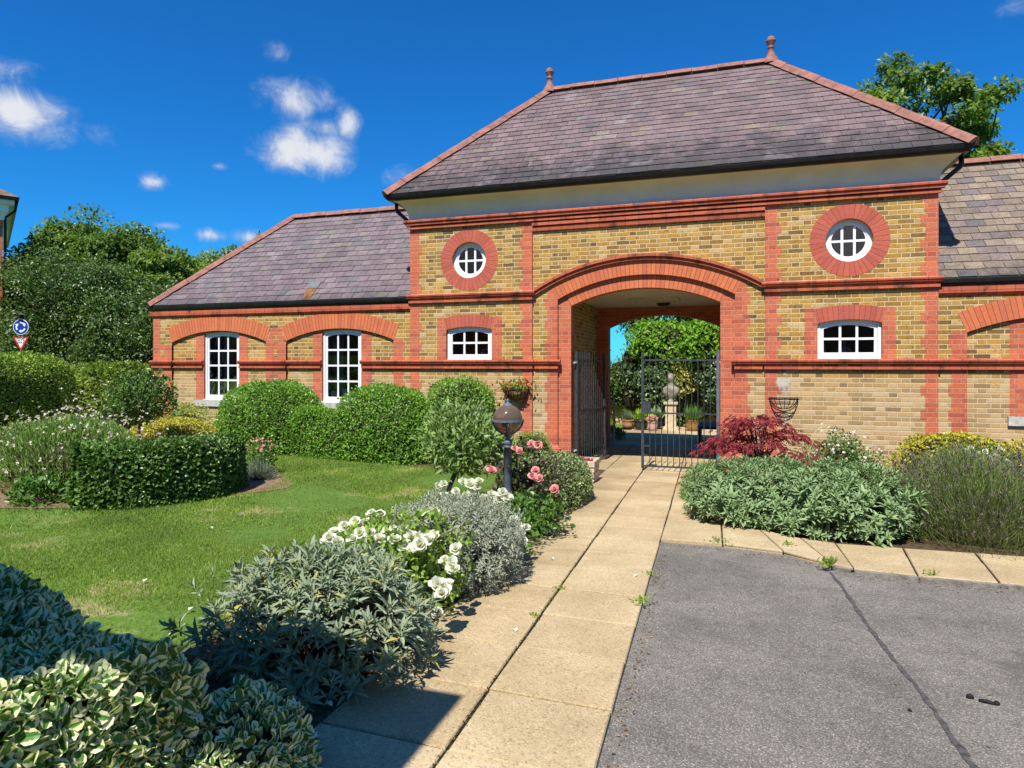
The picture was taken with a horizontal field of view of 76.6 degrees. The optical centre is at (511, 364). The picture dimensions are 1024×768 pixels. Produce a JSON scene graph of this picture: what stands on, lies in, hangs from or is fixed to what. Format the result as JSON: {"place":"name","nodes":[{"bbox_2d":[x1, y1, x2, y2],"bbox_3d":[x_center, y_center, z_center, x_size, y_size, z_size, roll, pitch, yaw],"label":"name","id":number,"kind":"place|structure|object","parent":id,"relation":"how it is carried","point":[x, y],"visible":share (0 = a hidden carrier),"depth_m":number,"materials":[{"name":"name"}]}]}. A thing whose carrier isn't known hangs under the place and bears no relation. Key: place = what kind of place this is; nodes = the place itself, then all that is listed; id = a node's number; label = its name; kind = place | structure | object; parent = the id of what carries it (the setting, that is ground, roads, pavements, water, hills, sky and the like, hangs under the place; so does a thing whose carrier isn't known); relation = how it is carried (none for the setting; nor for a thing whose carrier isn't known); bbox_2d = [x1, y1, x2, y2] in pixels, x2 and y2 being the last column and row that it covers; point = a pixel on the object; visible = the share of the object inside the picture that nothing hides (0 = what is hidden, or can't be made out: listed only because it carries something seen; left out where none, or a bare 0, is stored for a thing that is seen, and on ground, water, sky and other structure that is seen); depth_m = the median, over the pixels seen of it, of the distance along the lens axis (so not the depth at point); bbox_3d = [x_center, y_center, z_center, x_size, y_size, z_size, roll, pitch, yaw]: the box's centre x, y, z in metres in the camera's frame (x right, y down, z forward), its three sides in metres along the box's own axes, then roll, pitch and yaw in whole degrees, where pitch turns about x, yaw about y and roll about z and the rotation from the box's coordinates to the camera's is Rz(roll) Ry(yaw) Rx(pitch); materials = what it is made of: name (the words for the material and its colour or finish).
{"place":"outdoors","nodes":[
{"label":"outdoors","id":0,"kind":"place"},
{"bbox_2d":[0,453,502,649],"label":"lawn","id":1,"kind":"structure","parent":0,"point":[145,636],"depth_m":5.94,"materials":[{"name":"green plant"}]},
{"bbox_2d":[0,480,76,508],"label":"soil bed","id":2,"kind":"object","parent":1,"relation":"on","point":[63,504],"visible":0.05,"depth_m":7.04,"materials":[{"name":"brown soil"}]},
{"bbox_2d":[1,469,68,508],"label":"leafy plant","id":3,"kind":"object","parent":2,"relation":"on","point":[41,486],"visible":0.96,"depth_m":6.96,"materials":[{"name":"green plant"}]},
{"bbox_2d":[0,388,176,488],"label":"gaura bush","id":4,"kind":"object","parent":2,"relation":"on","point":[50,442],"visible":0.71,"depth_m":7.77,"materials":[{"name":"green plant"}]},
{"bbox_2d":[0,350,81,458],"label":"yew hedge","id":5,"kind":"object","parent":1,"relation":"on","point":[29,390],"visible":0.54,"depth_m":9.79,"materials":[{"name":"green plant"}]},
{"bbox_2d":[100,402,138,433],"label":"flowering plant","id":6,"kind":"object","parent":1,"relation":"on","point":[118,420],"visible":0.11,"depth_m":11.67,"materials":[{"name":"green plant"}]},
{"bbox_2d":[127,416,220,439],"bbox_3d":[-6.092,1.253,11.657,1.841,0.649,1.361,0,0,18],"label":"golden mound","id":7,"kind":"object","parent":1,"relation":"on","point":[187,426],"visible":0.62,"depth_m":11.32,"materials":[{"name":"yellow plant"}]},
{"bbox_2d":[160,402,214,425],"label":"potentilla bush","id":8,"kind":"object","parent":1,"relation":"on","point":[191,410],"visible":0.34,"depth_m":13.12,"materials":[{"name":"yellow plant"}]},
{"bbox_2d":[229,466,291,495],"bbox_3d":[-5.097,1.535,8.817,4.355,0.157,3.153,0,0,18],"label":"soil bed","id":9,"kind":"object","parent":1,"relation":"on","point":[255,485],"visible":0.04,"depth_m":8.60,"materials":[{"name":"brown soil"}]},
{"bbox_2d":[102,366,180,439],"bbox_3d":[-5.918,0.795,10.319,1.163,1.542,1.155,0,0,18],"label":"standard tree","id":10,"kind":"object","parent":9,"relation":"on","point":[145,382],"visible":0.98,"depth_m":10.17,"materials":[{"name":"green plant"}]},
{"bbox_2d":[64,431,249,510],"bbox_3d":[-4.042,1.229,7.630,1.042,0.835,2.139,0,0,32],"label":"curved hedge","id":11,"kind":"object","parent":9,"relation":"on","point":[114,474],"visible":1,"depth_m":7.13,"materials":[{"name":"green plant"}]},
{"bbox_2d":[246,436,278,469],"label":"rose bush","id":12,"kind":"object","parent":9,"relation":"on","point":[265,456],"visible":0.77,"depth_m":9.47,"materials":[{"name":"green plant"}]},
{"bbox_2d":[246,457,280,480],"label":"lavender bush","id":13,"kind":"object","parent":9,"relation":"on","point":[263,472],"visible":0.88,"depth_m":9.00,"materials":[{"name":"grey plant"}]},
{"bbox_2d":[331,391,336,396],"bbox_3d":[-3.605,0.645,13.214,0.140,0.190,0.105,0,0,18],"label":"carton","id":14,"kind":"object","parent":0,"point":[333,393],"visible":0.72,"depth_m":13.16,"materials":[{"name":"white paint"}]},
{"bbox_2d":[137,454,604,728],"bbox_3d":[-3.256,1.669,7.236,7.388,0.301,10.600,0,0,18],"label":"soil border","id":15,"kind":"object","parent":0,"point":[321,714],"visible":0.09,"depth_m":3.30,"materials":[{"name":"brown soil"}]},
{"bbox_2d":[0,563,213,767],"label":"variegated hedge","id":16,"kind":"object","parent":15,"relation":"on","point":[72,695],"visible":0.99,"depth_m":2.06,"materials":[{"name":"green plant"}]},
{"bbox_2d":[181,674,323,767],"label":"variegated shrub","id":17,"kind":"object","parent":15,"relation":"on","point":[266,729],"visible":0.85,"depth_m":2.35,"materials":[{"name":"green plant"}]},
{"bbox_2d":[212,378,324,455],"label":"topiary dome","id":18,"kind":"structure","parent":15,"relation":"on","point":[257,409],"depth_m":11.67,"materials":[{"name":"green plant"}]},
{"bbox_2d":[157,534,446,714],"bbox_3d":[-1.072,1.297,3.521,1.477,0.712,1.239,0,0,18],"label":"sage bush","id":19,"kind":"object","parent":15,"relation":"on","point":[325,629],"visible":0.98,"depth_m":3.23,"materials":[{"name":"green plant"}]},
{"bbox_2d":[288,405,350,459],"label":"box hedge","id":20,"kind":"object","parent":15,"relation":"on","point":[315,434],"visible":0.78,"depth_m":11.37,"materials":[{"name":"green plant"}]},
{"bbox_2d":[333,382,438,464],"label":"topiary dome","id":21,"kind":"structure","parent":15,"relation":"on","point":[383,422],"depth_m":11.07,"materials":[{"name":"green plant"}]},
{"bbox_2d":[320,505,476,619],"bbox_3d":[-0.746,1.280,4.239,1.035,0.730,1.119,0,0,18],"label":"rose bush","id":22,"kind":"object","parent":15,"relation":"on","point":[416,543],"visible":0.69,"depth_m":4.19,"materials":[{"name":"white plant"}]},
{"bbox_2d":[376,488,525,600],"bbox_3d":[-0.483,1.319,5.005,1.260,0.696,1.284,0,0,18],"label":"silver bush","id":23,"kind":"object","parent":15,"relation":"on","point":[451,507],"visible":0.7,"depth_m":4.79,"materials":[{"name":"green plant"}]},
{"bbox_2d":[420,374,497,457],"bbox_3d":[-0.871,0.938,11.245,1.369,1.613,1.292,0,0,18],"label":"topiary ball","id":24,"kind":"object","parent":15,"relation":"on","point":[465,391],"visible":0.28,"depth_m":10.97,"materials":[{"name":"green plant"}]},
{"bbox_2d":[409,397,513,492],"bbox_3d":[-0.566,1.040,7.498,1.250,1.356,1.121,0,0,18],"label":"willow standard","id":25,"kind":"object","parent":15,"relation":"on","point":[461,451],"visible":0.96,"depth_m":7.31,"materials":[{"name":"green plant"}]},
{"bbox_2d":[435,477,552,555],"bbox_3d":[-0.284,1.322,5.775,1.145,0.734,1.000,0,0,18],"label":"rose bush","id":26,"kind":"object","parent":15,"relation":"on","point":[500,495],"visible":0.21,"depth_m":5.52,"materials":[{"name":"green plant"}]},
{"bbox_2d":[491,399,523,492],"bbox_3d":[-0.044,1.053,6.755,0.344,1.395,0.344,0,0,18],"label":"lamp post","id":27,"kind":"object","parent":15,"relation":"on","point":[507,420],"visible":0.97,"depth_m":6.70,"materials":[{"name":"black metal"}]},
{"bbox_2d":[485,434,566,519],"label":"rose bush","id":28,"kind":"object","parent":15,"relation":"on","point":[534,475],"visible":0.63,"depth_m":6.88,"materials":[{"name":"pink plant"}]},
{"bbox_2d":[512,431,551,468],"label":"box shrub","id":29,"kind":"object","parent":15,"relation":"on","point":[536,437],"visible":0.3,"depth_m":10.22,"materials":[{"name":"green plant"}]},
{"bbox_2d":[496,489,575,541],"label":"rose bush","id":30,"kind":"object","parent":15,"relation":"on","point":[532,502],"visible":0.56,"depth_m":6.31,"materials":[{"name":"green plant"}]},
{"bbox_2d":[512,450,593,511],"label":"variegated shrub","id":31,"kind":"object","parent":15,"relation":"on","point":[577,484],"visible":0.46,"depth_m":7.86,"materials":[{"name":"green plant"}]},
{"bbox_2d":[575,455,601,482],"bbox_3d":[1.063,1.593,9.859,0.608,0.430,0.535,0,0,18],"label":"stone trough","id":32,"kind":"object","parent":15,"relation":"on","point":[593,463],"visible":0.34,"depth_m":9.77,"materials":[{"name":"stone"}]},
{"bbox_2d":[0,0,1023,366],"label":"sky","id":33,"kind":"structure","parent":0,"point":[214,124],"materials":[{"name":"blue"}]},
{"bbox_2d":[610,426,626,439],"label":"ground cover","id":34,"kind":"object","parent":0,"point":[619,433],"visible":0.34,"depth_m":16.80,"materials":[{"name":"green plant"}]},
{"bbox_2d":[302,426,998,767],"bbox_3d":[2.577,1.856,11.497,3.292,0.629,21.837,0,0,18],"label":"path","id":35,"kind":"structure","parent":0,"point":[549,700],"depth_m":3.57,"materials":[{"name":"beige concrete"}]},
{"bbox_2d":[430,506,616,767],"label":"joint moss","id":36,"kind":"object","parent":35,"relation":"on","point":[524,637],"visible":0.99,"depth_m":3.83,"materials":[{"name":"green plant"}]},
{"bbox_2d":[552,585,565,589],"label":"weed","id":37,"kind":"object","parent":35,"relation":"on","point":[556,587],"visible":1,"depth_m":4.73,"materials":[{"name":"green plant"}]},
{"bbox_2d":[620,410,633,428],"bbox_3d":[3.766,1.759,20.968,0.696,0.661,0.682,0,0,-26],"label":"plant pot","id":38,"kind":"object","parent":35,"relation":"on","point":[628,422],"visible":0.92,"depth_m":20.81,"materials":[{"name":"ceramic"}]},
{"bbox_2d":[628,595,653,605],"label":"weed","id":39,"kind":"object","parent":35,"relation":"on","point":[641,598],"visible":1,"depth_m":4.47,"materials":[{"name":"green plant"}]},
{"bbox_2d":[630,407,653,429],"bbox_3d":[4.121,1.719,20.482,0.582,0.722,0.572,0,0,-37],"label":"plant pot","id":40,"kind":"object","parent":35,"relation":"on","point":[637,421],"visible":0.52,"depth_m":20.35,"materials":[{"name":"green plant"}]},
{"bbox_2d":[651,405,664,428],"bbox_3d":[4.597,1.691,20.935,0.660,0.808,0.646,0,0,18],"label":"plant pot","id":41,"kind":"object","parent":35,"relation":"on","point":[659,418],"visible":0.39,"depth_m":20.77,"materials":[{"name":"green plant"}]},
{"bbox_2d":[663,401,678,430],"bbox_3d":[5.039,1.639,20.541,0.460,0.900,0.460,0,0,18],"label":"pedestal","id":42,"kind":"object","parent":35,"relation":"on","point":[670,417],"visible":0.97,"depth_m":20.38,"materials":[{"name":"stone"}]},
{"bbox_2d":[662,373,678,401],"bbox_3d":[5.042,0.732,20.538,0.540,0.915,0.300,0,0,18],"label":"bust statue","id":43,"kind":"object","parent":42,"relation":"on","point":[670,388],"visible":0.82,"depth_m":20.44,"materials":[{"name":"stone"}]},
{"bbox_2d":[683,403,707,430],"bbox_3d":[5.638,1.621,20.189,0.828,0.928,0.916,0,0,45],"label":"plant pot","id":44,"kind":"object","parent":35,"relation":"on","point":[694,423],"visible":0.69,"depth_m":20.06,"materials":[{"name":"green plant"}]},
{"bbox_2d":[610,430,715,446],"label":"courtyard paving","id":45,"kind":"structure","parent":0,"point":[707,435],"depth_m":17.79,"materials":[{"name":"beige stone"}]},
{"bbox_2d":[610,397,614,442],"bbox_3d":[2.407,1.376,15.924,0.240,1.150,0.040,0,0,18],"label":"garden trellis","id":46,"kind":"object","parent":45,"relation":"on","point":[613,425],"visible":0.46,"depth_m":15.88,"materials":[{"name":"metal"}]},
{"bbox_2d":[646,414,657,430],"bbox_3d":[4.335,1.810,20.130,0.377,0.526,0.398,0,0,-25],"label":"plant pot","id":47,"kind":"object","parent":45,"relation":"on","point":[652,424],"visible":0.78,"depth_m":20.02,"materials":[{"name":"pink ceramic"}]},
{"bbox_2d":[698,422,715,443],"bbox_3d":[5.045,1.748,16.392,0.620,0.460,1.500,0,0,18],"label":"bench","id":48,"kind":"object","parent":45,"relation":"on","point":[707,426],"visible":0.53,"depth_m":15.89,"materials":[{"name":"blue paint"}]},
{"bbox_2d":[597,542,1023,767],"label":"asphalt","id":49,"kind":"structure","parent":0,"point":[773,669],"depth_m":3.50,"materials":[{"name":"grey asphalt"}]},
{"bbox_2d":[641,570,659,575],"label":"weed","id":50,"kind":"object","parent":49,"relation":"on","point":[647,571],"visible":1,"depth_m":5.11,"materials":[{"name":"green plant"}]},
{"bbox_2d":[606,544,1023,765],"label":"leaf litter","id":51,"kind":"object","parent":49,"relation":"on","point":[637,658],"visible":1,"depth_m":4.36,"materials":[{"name":"brown plant"}]},
{"bbox_2d":[817,555,837,566],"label":"weed","id":52,"kind":"object","parent":49,"relation":"on","point":[830,560],"visible":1,"depth_m":5.35,"materials":[{"name":"green plant"}]},
{"bbox_2d":[830,572,978,767],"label":"tar seam","id":53,"kind":"object","parent":49,"relation":"on","point":[964,752],"visible":1,"depth_m":3.26,"materials":[{"name":"black asphalt"}]},
{"bbox_2d":[829,565,1023,590],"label":"kerb edging","id":54,"kind":"object","parent":49,"relation":"on","point":[936,580],"visible":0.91,"depth_m":5.08,"materials":[{"name":"grey concrete"}]},
{"bbox_2d":[966,694,973,698],"bbox_3d":[2.264,1.641,3.203,0.034,0.028,0.025,0,0,18],"label":"dropping","id":55,"kind":"object","parent":49,"relation":"on","point":[969,696],"visible":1,"depth_m":3.20,"materials":[{"name":"black"}]},
{"bbox_2d":[978,699,994,704],"bbox_3d":[2.311,1.642,3.155,0.067,0.024,0.021,0,0,33],"label":"dropping","id":56,"kind":"object","parent":49,"relation":"on","point":[987,701],"visible":1,"depth_m":3.15,"materials":[{"name":"black"}]},
{"bbox_2d":[661,519,1023,586],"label":"paving","id":57,"kind":"structure","parent":0,"point":[1003,569],"depth_m":5.76,"materials":[{"name":"beige stone"}]},
{"bbox_2d":[703,535,732,543],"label":"weed","id":58,"kind":"object","parent":57,"relation":"on","point":[718,539],"visible":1,"depth_m":6.20,"materials":[{"name":"green plant"}]},
{"bbox_2d":[783,539,797,545],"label":"weed","id":59,"kind":"object","parent":57,"relation":"on","point":[787,543],"visible":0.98,"depth_m":6.06,"materials":[{"name":"green plant"}]},
{"bbox_2d":[923,569,937,575],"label":"weed","id":60,"kind":"object","parent":57,"relation":"on","point":[929,572],"visible":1,"depth_m":5.16,"materials":[{"name":"green plant"}]},
{"bbox_2d":[729,485,1023,556],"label":"soil border","id":61,"kind":"object","parent":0,"point":[908,543],"visible":0.13,"depth_m":6.20,"materials":[{"name":"brown soil"}]},
{"bbox_2d":[676,458,735,500],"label":"rosemary bush","id":62,"kind":"object","parent":61,"relation":"on","point":[683,484],"visible":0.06,"depth_m":8.41,"materials":[{"name":"green plant"}]},
{"bbox_2d":[677,414,838,485],"bbox_3d":[3.321,1.228,8.641,2.137,1.116,1.527,0,0,-14],"label":"japanese maple","id":63,"kind":"object","parent":61,"relation":"on","point":[749,448],"visible":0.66,"depth_m":8.68,"materials":[{"name":"red plant"}]},
{"bbox_2d":[681,453,836,531],"bbox_3d":[2.715,1.384,7.216,1.677,0.819,1.500,0,0,18],"label":"sage bush","id":64,"kind":"object","parent":61,"relation":"on","point":[747,479],"visible":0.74,"depth_m":6.90,"materials":[{"name":"green plant"}]},
{"bbox_2d":[801,443,843,467],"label":"flax plant","id":65,"kind":"object","parent":61,"relation":"on","point":[814,459],"visible":0.11,"depth_m":8.02,"materials":[{"name":"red plant"}]},
{"bbox_2d":[794,423,886,483],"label":"potentilla bush","id":66,"kind":"object","parent":61,"relation":"on","point":[836,453],"visible":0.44,"depth_m":8.70,"materials":[{"name":"green plant"}]},
{"bbox_2d":[761,451,942,547],"bbox_3d":[3.398,1.361,6.607,1.655,0.867,1.248,0,0,18],"label":"sage bush","id":67,"kind":"object","parent":61,"relation":"on","point":[853,492],"visible":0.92,"depth_m":6.31,"materials":[{"name":"green plant"}]},
{"bbox_2d":[867,437,1023,560],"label":"lavender bush","id":68,"kind":"object","parent":61,"relation":"on","point":[974,515],"visible":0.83,"depth_m":6.27,"materials":[{"name":"green plant"}]},
{"bbox_2d":[885,430,1015,496],"bbox_3d":[5.869,1.335,8.512,1.793,0.979,1.133,0,0,18],"label":"golden euonymus","id":69,"kind":"object","parent":61,"relation":"on","point":[945,438],"visible":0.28,"depth_m":8.43,"materials":[{"name":"yellow plant"}]},
{"bbox_2d":[950,438,1023,489],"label":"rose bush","id":70,"kind":"object","parent":61,"relation":"on","point":[999,445],"visible":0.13,"depth_m":7.16,"materials":[{"name":"green plant"}]},
{"bbox_2d":[990,438,1023,474],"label":"golden euonymus","id":71,"kind":"object","parent":61,"relation":"on","point":[1005,445],"visible":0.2,"depth_m":7.54,"materials":[{"name":"yellow plant"}]},
{"bbox_3d":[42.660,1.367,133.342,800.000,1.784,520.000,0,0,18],"label":"ground","id":72,"kind":"structure","parent":0,"visible":0},
{"bbox_2d":[0,189,19,335],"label":"brick house","id":73,"kind":"structure","parent":72,"relation":"on","point":[9,202],"depth_m":28.34,"materials":[{"name":"white paint"}]},
{"bbox_2d":[11,314,28,350],"bbox_3d":[-18.484,-0.033,24.293,0.786,3.654,0.210,0,0,18],"label":"road sign","id":74,"kind":"object","parent":72,"relation":"on","point":[21,326],"visible":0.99,"depth_m":24.25,"materials":[{"name":"blue metal"}]},
{"bbox_2d":[3,251,75,351],"bbox_3d":[-24.765,-1.797,31.610,8.255,7.471,6.268,0,0,18],"label":"broadleaf tree","id":75,"kind":"object","parent":72,"relation":"on","point":[23,252],"visible":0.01,"depth_m":30.27,"materials":[{"name":"green plant"}]},
{"bbox_2d":[0,240,164,369],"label":"broadleaf tree","id":76,"kind":"object","parent":72,"relation":"on","point":[79,285],"visible":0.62,"depth_m":26.73,"materials":[{"name":"green plant"}]},
{"bbox_2d":[17,359,152,425],"bbox_3d":[-11.166,0.801,16.572,6.730,1.876,1.597,0,0,34],"label":"laurel hedge","id":77,"kind":"object","parent":72,"relation":"on","point":[95,384],"visible":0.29,"depth_m":14.96,"materials":[{"name":"green plant"}]},
{"bbox_2d":[7,202,192,326],"bbox_3d":[-20.911,-2.950,33.144,12.189,9.911,8.552,0,0,18],"label":"broadleaf tree","id":78,"kind":"object","parent":72,"relation":"on","point":[120,244],"visible":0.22,"depth_m":31.24,"materials":[{"name":"green plant"}]},
{"bbox_2d":[60,277,177,376],"bbox_3d":[-13.937,-0.780,25.976,7.110,5.331,5.399,0,0,18],"label":"broadleaf tree","id":79,"kind":"object","parent":72,"relation":"on","point":[116,325],"visible":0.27,"depth_m":24.85,"materials":[{"name":"green plant"}]},
{"bbox_2d":[105,244,239,303],"bbox_3d":[-16.041,-1.983,31.131,7.237,7.976,7.182,0,0,18],"label":"broadleaf tree","id":80,"kind":"object","parent":72,"relation":"on","point":[181,266],"visible":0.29,"depth_m":29.21,"materials":[{"name":"green plant"}]},
{"bbox_2d":[147,206,409,430],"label":"brick wing","id":81,"kind":"structure","parent":72,"relation":"on","point":[317,303],"depth_m":13.71,"materials":[{"name":"brown brick"}]},
{"bbox_2d":[194,332,238,406],"bbox_3d":[-6.207,0.105,13.876,1.380,1.590,0.140,0,0,18],"label":"window","id":82,"kind":"structure","parent":81,"relation":"in","point":[217,345],"depth_m":13.93,"materials":[{"name":"white paint"}]},
{"bbox_2d":[315,330,360,408],"bbox_3d":[-3.407,0.105,12.980,1.360,1.590,0.140,0,0,18],"label":"window","id":83,"kind":"structure","parent":81,"relation":"in","point":[329,402],"depth_m":13.03,"materials":[{"name":"white paint"}]},
{"bbox_2d":[610,350,624,409],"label":"courtyard hedge","id":84,"kind":"object","parent":72,"relation":"on","point":[614,389],"visible":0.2,"depth_m":22.68,"materials":[{"name":"green plant"}]},
{"bbox_2d":[615,316,694,342],"bbox_3d":[7.657,-0.830,28.252,5.805,6.314,5.018,0,0,-19],"label":"broadleaf tree","id":85,"kind":"object","parent":72,"relation":"on","point":[655,318],"visible":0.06,"depth_m":27.88,"materials":[{"name":"green plant"}]},
{"bbox_2d":[610,403,715,426],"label":"garden wall","id":86,"kind":"structure","parent":72,"relation":"on","point":[618,418],"depth_m":23.09,"materials":[{"name":"yellow brick"}]},
{"bbox_2d":[615,318,718,426],"bbox_3d":[5.808,0.316,21.735,5.055,3.912,2.104,0,0,18],"label":"climber arbour","id":87,"kind":"object","parent":72,"relation":"on","point":[700,337],"visible":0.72,"depth_m":21.59,"materials":[{"name":"green plant"}]},
{"bbox_2d":[382,36,979,480],"bbox_3d":[2.882,-1.920,13.095,9.585,8.740,5.215,0,0,18],"label":"gatehouse","id":88,"kind":"object","parent":72,"relation":"on","point":[772,216],"visible":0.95,"depth_m":10.96,"materials":[{"name":"yellow brick"}]},
{"bbox_2d":[447,327,491,359],"bbox_3d":[-0.776,-0.377,12.047,0.940,0.645,0.105,0,0,18],"label":"window","id":89,"kind":"structure","parent":88,"relation":"in","point":[451,332],"depth_m":12.05,"materials":[{"name":"white paint"}]},
{"bbox_2d":[454,243,485,277],"bbox_3d":[-0.762,-1.930,12.092,0.670,0.670,0.080,0,0,18],"label":"round window","id":90,"kind":"structure","parent":88,"relation":"in","point":[465,247],"depth_m":12.08,"materials":[{"name":"white paint"}]},
{"bbox_2d":[492,373,538,399],"bbox_3d":[0.058,0.404,11.544,0.862,0.492,0.333,0,0,18],"label":"wall basket","id":91,"kind":"object","parent":88,"relation":"attached to","point":[518,391],"depth_m":11.54,"materials":[{"name":"black paint"}]},
{"bbox_2d":[574,351,605,456],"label":"iron gate","id":92,"kind":"structure","parent":88,"relation":"attached to","point":[577,402],"depth_m":11.91,"materials":[{"name":"metal"}]},
{"bbox_2d":[656,302,670,306],"bbox_3d":[3.267,-1.282,13.969,0.310,0.075,0.310,0,0,18],"label":"ceiling lamp","id":93,"kind":"object","parent":88,"relation":"attached to","point":[664,304],"visible":0.99,"depth_m":13.87,"materials":[{"name":"black metal"}]},
{"bbox_2d":[641,350,719,469],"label":"iron gate","id":94,"kind":"structure","parent":88,"relation":"attached to","point":[645,407],"depth_m":10.96,"materials":[{"name":"black metal"}]},
{"bbox_2d":[770,397,798,408],"bbox_3d":[4.294,0.618,10.223,0.459,0.201,0.213,0,0,18],"label":"wall basket","id":95,"kind":"object","parent":88,"relation":"attached to","point":[784,402],"depth_m":10.21,"materials":[{"name":"black metal"}]},
{"bbox_2d":[836,341,851,355],"bbox_3d":[5.237,-0.253,10.232,0.197,0.245,0.151,0,0,-18],"label":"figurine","id":96,"kind":"object","parent":88,"relation":"in","point":[844,348],"visible":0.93,"depth_m":10.19,"materials":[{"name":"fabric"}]},
{"bbox_2d":[826,219,871,260],"bbox_3d":[5.267,-1.930,10.163,0.670,0.670,0.080,0,0,18],"label":"round window","id":97,"kind":"structure","parent":88,"relation":"in","point":[861,226],"depth_m":10.12,"materials":[{"name":"white paint"}]},
{"bbox_2d":[818,319,880,358],"bbox_3d":[5.253,-0.377,10.118,0.940,0.645,0.105,0,0,18],"label":"window","id":98,"kind":"structure","parent":88,"relation":"in","point":[876,326],"depth_m":10.10,"materials":[{"name":"white paint"}]},
{"bbox_2d":[857,48,1023,158],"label":"plane tree","id":99,"kind":"object","parent":72,"relation":"on","point":[974,114],"visible":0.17,"depth_m":20.03,"materials":[{"name":"green plant"}]},
{"bbox_2d":[937,154,1023,451],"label":"brick wing","id":100,"kind":"structure","parent":72,"relation":"on","point":[981,291],"depth_m":9.68,"materials":[{"name":"brick"}]},
{"bbox_2d":[1007,416,1023,425],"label":"sign","id":101,"kind":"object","parent":100,"relation":"in","point":[1011,420],"depth_m":9.46,"materials":[{"name":"white paint"}]}
]}

